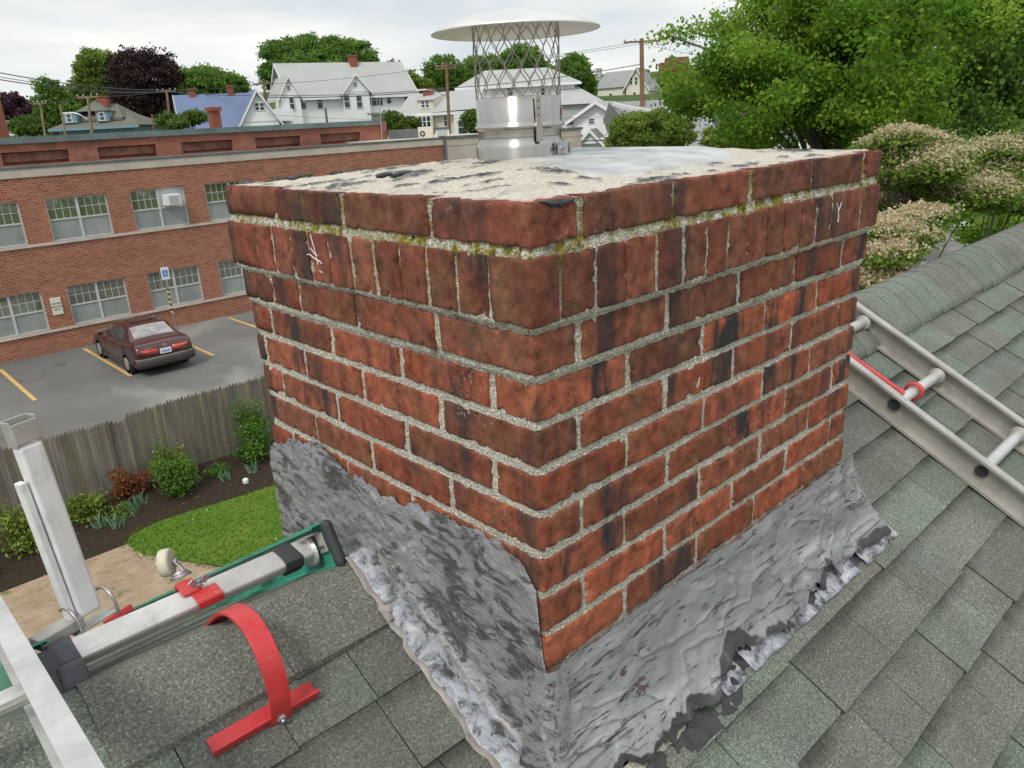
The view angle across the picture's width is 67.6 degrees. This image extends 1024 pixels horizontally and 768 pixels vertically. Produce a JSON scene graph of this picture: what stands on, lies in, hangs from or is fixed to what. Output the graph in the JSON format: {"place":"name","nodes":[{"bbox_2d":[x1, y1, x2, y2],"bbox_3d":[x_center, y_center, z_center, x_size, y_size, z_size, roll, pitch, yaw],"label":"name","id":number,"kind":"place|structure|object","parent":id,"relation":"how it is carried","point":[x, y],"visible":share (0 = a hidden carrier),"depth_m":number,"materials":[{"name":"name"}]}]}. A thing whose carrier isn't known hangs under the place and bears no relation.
{"place":"outdoors","nodes":[
{"label":"outdoors","id":0,"kind":"place"},
{"bbox_2d":[118,482,283,568],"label":"lawn","id":1,"kind":"structure","parent":0,"point":[201,544],"depth_m":14.22,"materials":[{"name":"plant"}]},
{"bbox_2d":[398,88,483,134],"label":"cream house","id":2,"kind":"structure","parent":0,"point":[429,109],"depth_m":66.19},
{"bbox_2d":[417,115,430,126],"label":"window frame","id":3,"kind":"structure","parent":2,"relation":"in","point":[426,119],"depth_m":65.17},
{"bbox_2d":[420,100,429,107],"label":"window frame","id":4,"kind":"structure","parent":2,"relation":"in","point":[424,103],"depth_m":66.05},
{"bbox_2d":[457,119,467,133],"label":"window frame","id":5,"kind":"structure","parent":2,"relation":"in","point":[461,130],"depth_m":65.14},
{"bbox_2d":[0,0,937,99],"label":"sky","id":6,"kind":"structure","parent":0,"point":[38,38],"materials":[{"name":"grey"}]},
{"bbox_2d":[41,70,1014,233],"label":"ground","id":7,"kind":"structure","parent":0,"point":[623,98],"depth_m":97.98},
{"bbox_2d":[0,95,9,137],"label":"brick stack","id":8,"kind":"object","parent":7,"relation":"on","point":[4,132],"visible":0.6,"depth_m":43.87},
{"bbox_2d":[0,90,33,119],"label":"purple tree","id":9,"kind":"object","parent":7,"relation":"on","point":[15,104],"visible":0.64,"depth_m":87.30,"materials":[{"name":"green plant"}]},
{"bbox_2d":[6,113,53,136],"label":"round shrub","id":10,"kind":"object","parent":7,"relation":"on","point":[25,125],"visible":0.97,"depth_m":66.79,"materials":[{"name":"green plant"}]},
{"bbox_2d":[33,100,46,135],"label":"utility pole","id":11,"kind":"object","parent":7,"relation":"on","point":[42,118],"visible":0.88,"depth_m":61.58,"materials":[{"name":"brown wood"}]},
{"bbox_2d":[28,74,83,135],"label":"broadleaf tree","id":12,"kind":"object","parent":7,"relation":"on","point":[51,111],"visible":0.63,"depth_m":82.68,"materials":[{"name":"green plant"}]},
{"bbox_2d":[63,93,97,133],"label":"utility pole","id":13,"kind":"object","parent":7,"relation":"on","point":[89,114],"visible":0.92,"depth_m":57.79,"materials":[{"name":"brown wood"}]},
{"bbox_2d":[63,46,117,105],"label":"broadleaf tree","id":14,"kind":"object","parent":7,"relation":"on","point":[87,67],"visible":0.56,"depth_m":90.63,"materials":[{"name":"green plant"}]},
{"bbox_2d":[47,95,161,134],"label":"slate roof house","id":15,"kind":"structure","parent":7,"relation":"on","point":[107,116],"depth_m":68.18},
{"bbox_2d":[0,544,220,662],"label":"soil patch","id":16,"kind":"object","parent":7,"relation":"on","point":[125,576],"visible":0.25,"depth_m":12.66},
{"bbox_2d":[0,311,264,502],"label":"parking lot","id":17,"kind":"structure","parent":7,"relation":"on","point":[74,388],"depth_m":23.53,"materials":[{"name":"asphalt"}]},
{"bbox_2d":[0,369,36,400],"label":"painted line","id":18,"kind":"object","parent":17,"relation":"on","point":[19,386],"visible":1,"depth_m":23.47,"materials":[{"name":"paint"}]},
{"bbox_2d":[83,348,132,375],"bbox_3d":[-13.558,-0.756,25.534,0.120,0.001,4.900,-20,25,-40],"label":"painted line","id":19,"kind":"object","parent":17,"relation":"on","point":[107,362],"visible":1,"depth_m":25.39,"materials":[{"name":"paint"}]},
{"bbox_2d":[92,314,195,373],"bbox_3d":[-12.379,-1.515,25.390,2.100,1.447,4.903,-20,25,-40],"label":"parked car","id":20,"kind":"object","parent":17,"relation":"on","point":[133,345],"visible":1,"depth_m":24.09,"materials":[{"name":"paint"}]},
{"bbox_2d":[160,264,176,329],"bbox_3d":[-12.912,-3.261,28.827,0.300,2.507,0.106,-20,25,-40],"label":"disabled parking sign","id":21,"kind":"object","parent":17,"relation":"on","point":[165,275],"visible":1,"depth_m":28.60,"materials":[{"name":"metal"}]},
{"bbox_2d":[0,375,273,528],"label":"picket fence","id":22,"kind":"object","parent":7,"relation":"on","point":[82,460],"visible":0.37,"depth_m":16.15,"materials":[{"name":"grey wood"}]},
{"bbox_2d":[0,440,274,592],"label":"planting bed","id":23,"kind":"object","parent":7,"relation":"on","point":[27,567],"visible":0.21,"depth_m":15.15,"materials":[{"name":"soil"}]},
{"bbox_2d":[0,498,38,559],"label":"garden shrub","id":24,"kind":"object","parent":23,"relation":"on","point":[16,524],"visible":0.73,"depth_m":13.60,"materials":[{"name":"green plant"}]},
{"bbox_2d":[64,488,119,527],"bbox_3d":[-8.327,2.397,14.864,1.028,0.736,1.097,-7,20,-11],"label":"garden shrub","id":25,"kind":"object","parent":23,"relation":"on","point":[87,506],"visible":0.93,"depth_m":14.71,"materials":[{"name":"green plant"}]},
{"bbox_2d":[88,514,107,529],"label":"daffodil leaves","id":26,"kind":"object","parent":23,"relation":"on","point":[100,523],"visible":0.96,"depth_m":14.49,"materials":[{"name":"green plant"}]},
{"bbox_2d":[103,512,127,528],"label":"daffodil leaves","id":27,"kind":"object","parent":23,"relation":"on","point":[114,522],"visible":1,"depth_m":14.46,"materials":[{"name":"green plant"}]},
{"bbox_2d":[104,501,135,522],"bbox_3d":[-7.622,2.503,14.927,0.596,0.459,0.625,7,21,26],"label":"plant","id":28,"kind":"object","parent":23,"relation":"on","point":[119,511],"visible":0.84,"depth_m":14.86,"materials":[{"name":"green plant"}]},
{"bbox_2d":[123,500,139,514],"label":"daffodil leaves","id":29,"kind":"object","parent":23,"relation":"on","point":[135,509],"visible":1,"depth_m":14.98,"materials":[{"name":"green plant"}]},
{"bbox_2d":[104,465,158,502],"bbox_3d":[-7.808,2.028,15.668,1.001,0.773,0.862,-14,22,-28],"label":"garden shrub","id":30,"kind":"object","parent":23,"relation":"on","point":[130,484],"visible":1,"depth_m":15.61,"materials":[{"name":"orange plant"}]},
{"bbox_2d":[131,488,149,506],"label":"daffodil leaves","id":31,"kind":"object","parent":23,"relation":"on","point":[136,501],"visible":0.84,"depth_m":15.27,"materials":[{"name":"green plant"}]},
{"bbox_2d":[143,437,191,484],"bbox_3d":[-7.253,1.683,16.183,0.976,1.058,0.885,-20,25,-40],"label":"garden shrub","id":32,"kind":"object","parent":23,"relation":"on","point":[169,455],"visible":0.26,"depth_m":16.11,"materials":[{"name":"green plant"}]},
{"bbox_2d":[146,454,205,498],"bbox_3d":[-6.843,1.917,15.618,1.031,0.968,0.974,-20,25,-40],"label":"garden shrub","id":33,"kind":"object","parent":23,"relation":"on","point":[174,479],"visible":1,"depth_m":15.50,"materials":[{"name":"green plant"}]},
{"bbox_2d":[206,461,235,476],"bbox_3d":[-6.308,1.843,16.509,0.620,0.412,0.578,-20,25,-40],"label":"plant","id":34,"kind":"object","parent":23,"relation":"on","point":[217,468],"visible":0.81,"depth_m":16.44,"materials":[{"name":"green plant"}]},
{"bbox_2d":[217,469,230,481],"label":"daffodil leaves","id":35,"kind":"object","parent":23,"relation":"on","point":[225,477],"visible":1,"depth_m":16.16,"materials":[{"name":"green plant"}]},
{"bbox_2d":[223,397,271,445],"bbox_3d":[-5.994,0.973,17.487,0.938,1.451,0.846,-5,19,-7],"label":"garden shrub","id":36,"kind":"object","parent":23,"relation":"on","point":[246,418],"visible":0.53,"depth_m":17.36,"materials":[{"name":"green plant"}]},
{"bbox_2d":[224,417,273,464],"bbox_3d":[-5.706,1.306,16.956,1.018,1.062,1.067,12,24,36],"label":"garden shrub","id":37,"kind":"object","parent":23,"relation":"on","point":[253,449],"visible":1,"depth_m":16.86,"materials":[{"name":"green plant"}]},
{"bbox_2d":[242,460,257,473],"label":"daffodil leaves","id":38,"kind":"object","parent":23,"relation":"on","point":[250,470],"visible":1,"depth_m":16.50,"materials":[{"name":"green plant"}]},
{"bbox_2d":[100,42,185,128],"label":"copper beech","id":39,"kind":"object","parent":7,"relation":"on","point":[137,69],"visible":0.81,"depth_m":83.34,"materials":[{"name":"purple plant"}]},
{"bbox_2d":[157,88,175,116],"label":"utility pole","id":40,"kind":"object","parent":7,"relation":"on","point":[167,98],"visible":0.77,"depth_m":64.99,"materials":[{"name":"brown wood"}]},
{"bbox_2d":[2,77,157,91],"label":"overhead cable","id":41,"kind":"object","parent":40,"relation":"attached to","point":[84,88],"visible":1,"depth_m":52.30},
{"bbox_2d":[0,79,161,92],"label":"overhead cable","id":42,"kind":"object","parent":40,"relation":"attached to","point":[72,89],"visible":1,"depth_m":50.15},
{"bbox_2d":[0,72,166,89],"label":"overhead cable","id":43,"kind":"object","parent":40,"relation":"attached to","point":[81,85],"visible":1,"depth_m":51.23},
{"bbox_2d":[153,110,190,129],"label":"round shrub","id":44,"kind":"object","parent":7,"relation":"on","point":[165,120],"visible":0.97,"depth_m":55.93,"materials":[{"name":"green plant"}]},
{"bbox_2d":[173,107,208,128],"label":"round shrub","id":45,"kind":"object","parent":7,"relation":"on","point":[194,116],"visible":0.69,"depth_m":57.72,"materials":[{"name":"green plant"}]},
{"bbox_2d":[162,62,251,98],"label":"broadleaf tree","id":46,"kind":"object","parent":7,"relation":"on","point":[209,79],"visible":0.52,"depth_m":86.35,"materials":[{"name":"green plant"}]},
{"bbox_2d":[0,137,443,363],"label":"office building","id":47,"kind":"structure","parent":7,"relation":"on","point":[94,246],"depth_m":27.90,"materials":[{"name":"brick"}]},
{"bbox_2d":[0,202,27,247],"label":"window frame","id":48,"kind":"structure","parent":47,"relation":"in","point":[12,232],"depth_m":25.40,"materials":[{"name":"white wood"}]},
{"bbox_2d":[0,291,49,338],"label":"window frame","id":49,"kind":"structure","parent":47,"relation":"in","point":[20,314],"depth_m":26.14,"materials":[{"name":"white wood"}]},
{"bbox_2d":[49,297,63,314],"bbox_3d":[-15.902,-2.721,26.699,0.346,0.610,0.025,-20,25,-40],"label":"parking sign","id":50,"kind":"object","parent":47,"relation":"attached to","point":[56,305],"visible":1,"depth_m":26.69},
{"bbox_2d":[44,193,113,241],"bbox_3d":[-15.118,-5.838,26.732,1.970,1.430,0.080,-20,25,-40],"label":"window frame","id":51,"kind":"structure","parent":47,"relation":"in","point":[75,217],"depth_m":26.72,"materials":[{"name":"white glass"}]},
{"bbox_2d":[66,277,131,324],"bbox_3d":[-14.970,-3.027,27.710,1.970,1.390,0.080,-20,25,-40],"label":"window frame","id":52,"kind":"structure","parent":47,"relation":"in","point":[94,301],"depth_m":27.69,"materials":[{"name":"white glass"}]},
{"bbox_2d":[129,186,189,230],"bbox_3d":[-13.127,-6.553,28.484,1.970,1.430,0.080,-20,25,-40],"label":"window frame","id":53,"kind":"structure","parent":47,"relation":"in","point":[149,211],"depth_m":28.41,"materials":[{"name":"white glass"}]},
{"bbox_2d":[161,193,181,205],"bbox_3d":[-12.690,-6.880,28.505,0.540,0.390,0.426,-20,25,-40],"label":"air conditioner","id":54,"kind":"object","parent":47,"relation":"attached to","point":[171,199],"visible":1,"depth_m":28.35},
{"bbox_2d":[146,265,203,308],"bbox_3d":[-12.979,-3.742,29.462,1.970,1.390,0.080,-20,25,-40],"label":"window frame","id":55,"kind":"structure","parent":47,"relation":"in","point":[184,284],"depth_m":29.50,"materials":[{"name":"white wood"}]},
{"bbox_2d":[0,120,387,167],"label":"rooftop storey","id":56,"kind":"object","parent":47,"relation":"on","point":[33,150],"visible":0.91,"depth_m":36.38,"materials":[{"name":"brick"}]},
{"bbox_2d":[204,107,221,127],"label":"brick stack","id":57,"kind":"object","parent":56,"relation":"on","point":[214,117],"visible":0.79,"depth_m":46.72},
{"bbox_2d":[204,180,251,221],"bbox_3d":[-11.136,-7.268,30.236,1.970,1.430,0.080,-20,25,-40],"label":"window frame","id":58,"kind":"structure","parent":47,"relation":"in","point":[215,192],"depth_m":29.91,"materials":[{"name":"white wood"}]},
{"bbox_2d":[218,260,245,295],"bbox_3d":[-10.987,-4.457,31.214,1.970,1.390,0.080,-20,25,-40],"label":"window frame","id":59,"kind":"structure","parent":47,"relation":"in","point":[231,275],"depth_m":30.90,"materials":[{"name":"white wood"}]},
{"bbox_2d":[270,174,312,179],"bbox_3d":[-9.144,-7.983,31.988,1.970,1.430,0.080,-20,25,-40],"label":"window frame","id":60,"kind":"structure","parent":47,"relation":"in","point":[305,175],"depth_m":31.67,"materials":[{"name":"white"}]},
{"bbox_2d":[172,85,283,128],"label":"blue roof house","id":61,"kind":"structure","parent":7,"relation":"on","point":[254,109],"depth_m":63.51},
{"bbox_2d":[254,102,264,110],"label":"window frame","id":62,"kind":"structure","parent":61,"relation":"in","point":[258,106],"depth_m":62.75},
{"bbox_2d":[252,80,272,102],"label":"utility pole","id":63,"kind":"object","parent":7,"relation":"on","point":[263,85],"visible":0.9,"depth_m":62.98,"materials":[{"name":"brown wood"}]},
{"bbox_2d":[263,89,445,97],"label":"overhead cable","id":64,"kind":"object","parent":63,"relation":"attached to","point":[352,96],"visible":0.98,"depth_m":62.53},
{"bbox_2d":[255,30,381,90],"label":"broadleaf tree","id":65,"kind":"object","parent":7,"relation":"on","point":[307,48],"visible":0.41,"depth_m":100.36,"materials":[{"name":"green plant"}]},
{"bbox_2d":[267,55,419,123],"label":"white house","id":66,"kind":"structure","parent":7,"relation":"on","point":[357,108],"depth_m":81.82,"materials":[{"name":"wood"}]},
{"bbox_2d":[343,95,350,107],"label":"window frame","id":67,"kind":"structure","parent":66,"relation":"in","point":[346,100],"depth_m":81.02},
{"bbox_2d":[355,95,362,107],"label":"window frame","id":68,"kind":"structure","parent":66,"relation":"in","point":[359,104],"depth_m":81.63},
{"bbox_2d":[370,97,382,105],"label":"window frame","id":69,"kind":"structure","parent":66,"relation":"in","point":[373,101],"depth_m":83.45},
{"bbox_2d":[381,109,422,134],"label":"round shrub","id":70,"kind":"object","parent":7,"relation":"on","point":[394,119],"visible":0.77,"depth_m":57.98,"materials":[{"name":"green plant"}]},
{"bbox_2d":[407,69,435,93],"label":"broadleaf tree","id":71,"kind":"object","parent":7,"relation":"on","point":[419,82],"visible":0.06,"depth_m":103.12,"materials":[{"name":"green plant"}]},
{"bbox_2d":[416,62,457,133],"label":"utility pole","id":72,"kind":"object","parent":7,"relation":"on","point":[446,65],"visible":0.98,"depth_m":61.41,"materials":[{"name":"brown wood"}]},
{"bbox_2d":[196,43,627,89],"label":"overhead cable","id":73,"kind":"object","parent":72,"relation":"attached to","point":[410,70],"visible":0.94,"depth_m":61.46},
{"bbox_2d":[420,53,474,92],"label":"broadleaf tree","id":74,"kind":"object","parent":7,"relation":"on","point":[458,76],"visible":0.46,"depth_m":107.66,"materials":[{"name":"green plant"}]},
{"bbox_2d":[332,127,582,160],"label":"stucco block","id":75,"kind":"structure","parent":7,"relation":"on","point":[459,146],"depth_m":37.58,"materials":[{"name":"paint"}]},
{"bbox_2d":[388,129,418,138],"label":"dark roof screen","id":76,"kind":"object","parent":75,"relation":"on","point":[402,133],"visible":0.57,"depth_m":43.82,"materials":[{"name":"metal"}]},
{"bbox_2d":[418,126,433,137],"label":"condenser unit","id":77,"kind":"object","parent":75,"relation":"on","point":[425,132],"visible":1,"depth_m":41.24,"materials":[{"name":"metal"}]},
{"bbox_2d":[435,130,449,136],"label":"condenser","id":78,"kind":"object","parent":75,"relation":"on","point":[442,133],"visible":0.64,"depth_m":40.99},
{"bbox_2d":[456,108,477,133],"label":"round shrub","id":79,"kind":"object","parent":7,"relation":"on","point":[468,118],"visible":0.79,"depth_m":56.25,"materials":[{"name":"green plant"}]},
{"bbox_2d":[462,52,496,76],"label":"broadleaf tree","id":80,"kind":"object","parent":7,"relation":"on","point":[469,59],"visible":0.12,"depth_m":112.81,"materials":[{"name":"green plant"}]},
{"bbox_2d":[0,222,1023,767],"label":"house","id":81,"kind":"structure","parent":7,"relation":"on","point":[904,648],"depth_m":1.59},
{"bbox_2d":[0,520,346,693],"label":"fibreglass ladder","id":82,"kind":"object","parent":81,"relation":"attached to","point":[317,547],"visible":0.79,"depth_m":1.40,"materials":[{"name":"metal"}]},
{"bbox_2d":[0,595,104,767],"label":"aluminium ladder","id":83,"kind":"object","parent":82,"relation":"on","point":[34,692],"visible":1,"depth_m":0.95,"materials":[{"name":"metal"}]},
{"bbox_2d":[0,413,120,651],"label":"standoff arm","id":84,"kind":"object","parent":82,"relation":"attached to","point":[49,522],"visible":0.98,"depth_m":1.26},
{"bbox_2d":[103,548,319,756],"bbox_3d":[-0.605,0.498,1.417,0.664,0.374,0.177,15,26,42],"label":"ridge hook","id":85,"kind":"object","parent":81,"relation":"attached to","point":[285,702],"visible":0.88,"depth_m":1.20,"materials":[{"name":"red paint"}]},
{"bbox_2d":[224,146,897,767],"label":"chimney","id":86,"kind":"object","parent":81,"relation":"on","point":[556,450],"visible":0.96,"depth_m":1.33,"materials":[{"name":"brick"}]},
{"bbox_2d":[431,8,599,160],"bbox_3d":[0.012,-0.571,1.506,0.325,0.297,0.325,-20,25,-40],"label":"flue cap","id":87,"kind":"object","parent":86,"relation":"on","point":[507,127],"visible":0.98,"depth_m":1.46,"materials":[{"name":"silver metal"}]},
{"bbox_2d":[845,302,1023,526],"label":"roof ladder","id":88,"kind":"object","parent":81,"relation":"on","point":[989,479],"visible":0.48,"depth_m":2.44,"materials":[{"name":"metal"}]},
{"bbox_2d":[847,351,924,400],"bbox_3d":[1.189,-0.058,2.542,0.119,0.205,0.320,-20,25,-40],"label":"ladder hook","id":89,"kind":"object","parent":88,"relation":"attached to","point":[890,383],"visible":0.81,"depth_m":2.48,"materials":[{"name":"red paint"}]},
{"bbox_2d":[484,42,554,70],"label":"broadleaf tree","id":90,"kind":"object","parent":7,"relation":"on","point":[520,52],"visible":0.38,"depth_m":104.98,"materials":[{"name":"green plant"}]},
{"bbox_2d":[455,67,602,127],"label":"hipped white house","id":91,"kind":"structure","parent":7,"relation":"on","point":[575,99],"depth_m":74.69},
{"bbox_2d":[553,51,600,95],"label":"broadleaf tree","id":92,"kind":"object","parent":7,"relation":"on","point":[575,63],"visible":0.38,"depth_m":91.68,"materials":[{"name":"green plant"}]},
{"bbox_2d":[563,101,616,147],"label":"gabled white house","id":93,"kind":"structure","parent":7,"relation":"on","point":[594,128],"depth_m":58.59,"materials":[{"name":"wood"}]},
{"bbox_2d":[595,67,660,95],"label":"cream house","id":94,"kind":"structure","parent":7,"relation":"on","point":[626,82],"depth_m":118.20,"materials":[{"name":"wood"}]},
{"bbox_2d":[624,37,658,106],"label":"utility pole","id":95,"kind":"object","parent":7,"relation":"on","point":[642,96],"visible":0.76,"depth_m":53.70,"materials":[{"name":"brown wood"}]},
{"bbox_2d":[171,64,639,95],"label":"overhead cable","id":96,"kind":"object","parent":95,"relation":"attached to","point":[415,90],"visible":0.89,"depth_m":61.91,"materials":[{"name":"rubber"}]},
{"bbox_2d":[603,107,700,146],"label":"round shrub","id":97,"kind":"object","parent":7,"relation":"on","point":[639,128],"visible":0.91,"depth_m":44.86,"materials":[{"name":"green plant"}]},
{"bbox_2d":[604,100,714,145],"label":"grey roof house","id":98,"kind":"structure","parent":7,"relation":"on","point":[614,109],"depth_m":54.28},
{"bbox_2d":[269,114,610,119],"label":"overhead cable","id":99,"kind":"object","parent":98,"relation":"attached to","point":[440,118],"visible":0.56,"depth_m":59.83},
{"bbox_2d":[658,56,688,76],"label":"brick tower","id":100,"kind":"structure","parent":7,"relation":"on","point":[673,67],"depth_m":176.15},
{"bbox_2d":[697,126,761,148],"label":"round shrub","id":101,"kind":"object","parent":7,"relation":"on","point":[709,143],"visible":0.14,"depth_m":42.59,"materials":[{"name":"green plant"}]},
{"bbox_2d":[710,117,810,148],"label":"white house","id":102,"kind":"structure","parent":7,"relation":"on","point":[762,134],"depth_m":56.60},
{"bbox_2d":[645,0,1023,149],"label":"maple tree","id":103,"kind":"object","parent":7,"relation":"on","point":[828,74],"visible":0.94,"depth_m":18.72,"materials":[{"name":"green plant"}]},
{"bbox_2d":[854,198,969,292],"bbox_3d":[5.275,0.094,11.779,3.054,5.565,2.316,-20,25,-40],"label":"dogwood tree","id":104,"kind":"object","parent":7,"relation":"on","point":[899,238],"visible":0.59,"depth_m":10.57,"materials":[{"name":"beige plant"}]},
{"bbox_2d":[848,119,1023,265],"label":"dogwood tree","id":105,"kind":"object","parent":7,"relation":"on","point":[928,164],"visible":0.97,"depth_m":12.46,"materials":[{"name":"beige plant"}]},
{"bbox_2d":[875,164,1023,260],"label":"hedge tree","id":106,"kind":"object","parent":7,"relation":"on","point":[969,234],"visible":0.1,"depth_m":18.81,"materials":[{"name":"green plant"}]},
{"bbox_2d":[894,0,1023,220],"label":"maple tree","id":107,"kind":"object","parent":7,"relation":"on","point":[995,91],"visible":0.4,"depth_m":23.60,"materials":[{"name":"green plant"}]},
{"bbox_2d":[964,130,1023,239],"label":"dogwood tree","id":108,"kind":"object","parent":7,"relation":"on","point":[1005,154],"visible":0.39,"depth_m":14.11,"materials":[{"name":"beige plant"}]},
{"bbox_2d":[919,233,968,261],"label":"street","id":109,"kind":"structure","parent":0,"point":[952,245],"depth_m":36.91,"materials":[{"name":"asphalt"}]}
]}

